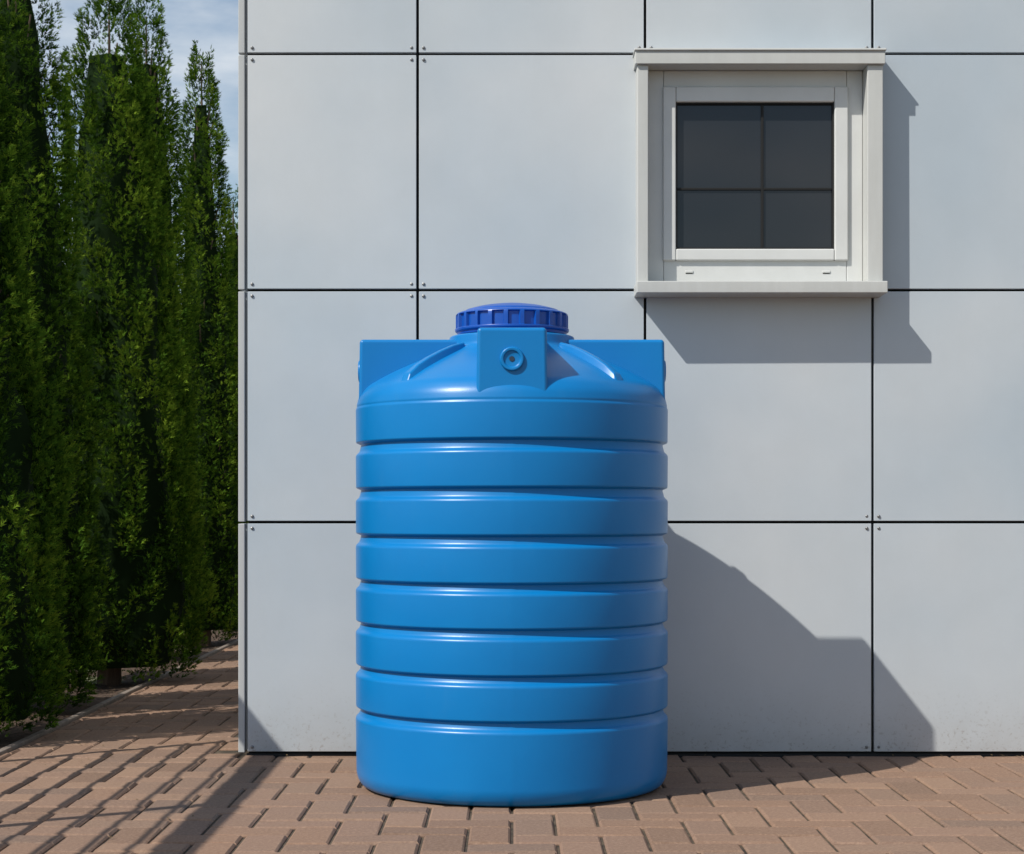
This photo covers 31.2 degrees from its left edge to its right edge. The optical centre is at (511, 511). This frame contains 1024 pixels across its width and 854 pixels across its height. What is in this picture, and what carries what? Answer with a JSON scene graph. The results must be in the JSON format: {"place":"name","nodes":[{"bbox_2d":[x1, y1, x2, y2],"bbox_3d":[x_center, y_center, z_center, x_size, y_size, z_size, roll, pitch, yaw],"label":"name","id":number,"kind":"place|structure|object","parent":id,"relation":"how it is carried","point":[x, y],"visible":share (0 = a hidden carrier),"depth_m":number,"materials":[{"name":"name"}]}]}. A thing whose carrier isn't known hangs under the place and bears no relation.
{"place":"outdoors","nodes":[
{"label":"outdoors","id":0,"kind":"place"},
{"bbox_2d":[31,0,238,292],"label":"sky","id":1,"kind":"structure","parent":0,"point":[214,23],"materials":[{"name":"blue"}]},
{"bbox_2d":[0,643,1023,853],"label":"brick pavement","id":2,"kind":"structure","parent":0,"point":[244,803],"depth_m":6.27,"materials":[{"name":"brick"}]},
{"bbox_2d":[356,303,667,806],"bbox_3d":[-0.001,0.117,6.729,1.140,1.760,1.141,0,0,0],"label":"water tank","id":3,"kind":"object","parent":2,"relation":"on","point":[511,554],"visible":1,"depth_m":6.24,"materials":[{"name":"blue plastic"}]},
{"bbox_2d":[247,753,1023,757],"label":"base strip","id":4,"kind":"object","parent":2,"relation":"on","point":[713,755],"visible":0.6,"depth_m":7.54,"materials":[{"name":"black metal"}]},
{"label":"ground","id":5,"kind":"structure","parent":0,"visible":0},
{"bbox_2d":[0,630,237,748],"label":"planting bed","id":6,"kind":"object","parent":5,"relation":"on","point":[104,692],"visible":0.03,"depth_m":9.98,"materials":[{"name":"brown soil"}]},
{"bbox_2d":[0,6,78,736],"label":"arborvitae tree","id":7,"kind":"object","parent":6,"relation":"on","point":[20,673],"visible":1,"depth_m":7.98,"materials":[{"name":"green plant"}]},
{"bbox_2d":[0,0,117,707],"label":"arborvitae tree","id":8,"kind":"object","parent":6,"relation":"on","point":[48,224],"visible":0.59,"depth_m":9.10,"materials":[{"name":"green plant"}]},
{"bbox_2d":[53,0,220,685],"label":"arborvitae tree","id":9,"kind":"object","parent":6,"relation":"on","point":[139,615],"visible":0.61,"depth_m":10.59,"materials":[{"name":"green plant"}]},
{"bbox_2d":[121,0,214,657],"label":"arborvitae tree","id":10,"kind":"object","parent":6,"relation":"on","point":[153,70],"visible":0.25,"depth_m":12.34,"materials":[{"name":"green plant"}]},
{"bbox_2d":[172,39,248,648],"bbox_3d":[-2.349,-1.263,13.881,0.838,4.626,0.867,0,0,0],"label":"arborvitae tree","id":11,"kind":"object","parent":6,"relation":"on","point":[215,448],"visible":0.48,"depth_m":13.78,"materials":[{"name":"green plant"}]},
{"bbox_2d":[215,184,248,626],"bbox_3d":[-2.369,-0.882,15.575,0.878,3.864,0.838,0,0,-44],"label":"arborvitae tree","id":12,"kind":"object","parent":6,"relation":"on","point":[233,210],"visible":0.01,"depth_m":15.49,"materials":[{"name":"green plant"}]},
{"bbox_2d":[0,639,237,755],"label":"kerb","id":13,"kind":"structure","parent":5,"relation":"on","point":[37,735],"depth_m":9.30,"materials":[{"name":"concrete"}]},
{"bbox_2d":[249,0,1023,752],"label":"backing wall","id":14,"kind":"structure","parent":5,"relation":"on","point":[417,290],"depth_m":7.57,"materials":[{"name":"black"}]},
{"bbox_2d":[238,0,245,751],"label":"corner trim","id":15,"kind":"structure","parent":14,"relation":"attached to","point":[241,376],"depth_m":7.53,"materials":[{"name":"grey metal"}]},
{"bbox_2d":[242,0,248,749],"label":"side panels","id":16,"kind":"object","parent":14,"relation":"attached to","point":[247,289],"visible":0.05,"depth_m":7.58,"materials":[{"name":"grey metal"}]},
{"bbox_2d":[248,0,1023,751],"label":"front panels","id":17,"kind":"object","parent":14,"relation":"attached to","point":[526,172],"visible":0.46,"depth_m":7.53,"materials":[{"name":"white metal"}]},
{"bbox_2d":[251,46,879,748],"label":"rivets","id":18,"kind":"object","parent":17,"relation":"attached to","point":[423,296],"visible":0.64,"depth_m":7.53,"materials":[{"name":"silver metal"}]},
{"bbox_2d":[636,65,882,281],"bbox_3d":[1.004,-1.369,7.495,0.995,0.882,0.130,0,0,0],"label":"window casing","id":19,"kind":"object","parent":17,"relation":"attached to","point":[872,172],"depth_m":7.43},
{"bbox_2d":[648,71,862,280],"bbox_3d":[0.995,-1.369,7.545,0.885,0.882,0.037,0,0,0],"label":"window frame","id":20,"kind":"object","parent":19,"relation":"in","point":[849,269],"visible":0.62,"depth_m":7.53,"materials":[{"name":"white plastic"}]},
{"bbox_2d":[663,87,847,260],"bbox_3d":[0.997,-1.385,7.535,0.758,0.712,0.047,0,0,0],"label":"window sash","id":21,"kind":"object","parent":20,"relation":"in","point":[837,96],"depth_m":7.51,"materials":[{"name":"white plastic"}]},
{"bbox_2d":[677,105,831,247],"bbox_3d":[0.996,-1.377,7.542,0.647,0.599,0.004,0,0,0],"label":"window glass","id":22,"kind":"object","parent":21,"relation":"in","point":[718,146],"visible":1,"depth_m":7.54,"materials":[{"name":"glass"}]},
{"bbox_2d":[677,105,831,247],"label":"window bars","id":23,"kind":"object","parent":22,"relation":"attached to","point":[762,188],"depth_m":7.53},
{"bbox_2d":[676,102,833,248],"bbox_3d":[0.996,-1.377,7.541,0.650,0.602,0.030,0,0,0],"label":"window bead","id":24,"kind":"object","parent":21,"relation":"attached to","point":[832,104],"depth_m":7.53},
{"bbox_2d":[685,270,829,272],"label":"drain caps","id":25,"kind":"object","parent":20,"relation":"attached to","point":[691,271],"visible":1,"depth_m":7.52,"materials":[{"name":"white plastic"}]},
{"bbox_2d":[632,48,886,71],"bbox_3d":[1.003,-1.841,7.484,1.018,0.062,0.152,0,0,0],"label":"window lintel","id":26,"kind":"structure","parent":19,"relation":"attached to","point":[757,59],"depth_m":7.42,"materials":[{"name":"white metal"}]},
{"bbox_2d":[634,281,887,297],"bbox_3d":[1.004,-0.903,7.463,1.008,0.048,0.195,0,0,0],"label":"window sill","id":27,"kind":"structure","parent":19,"relation":"attached to","point":[760,289],"depth_m":7.37,"materials":[{"name":"white metal"}]}
]}

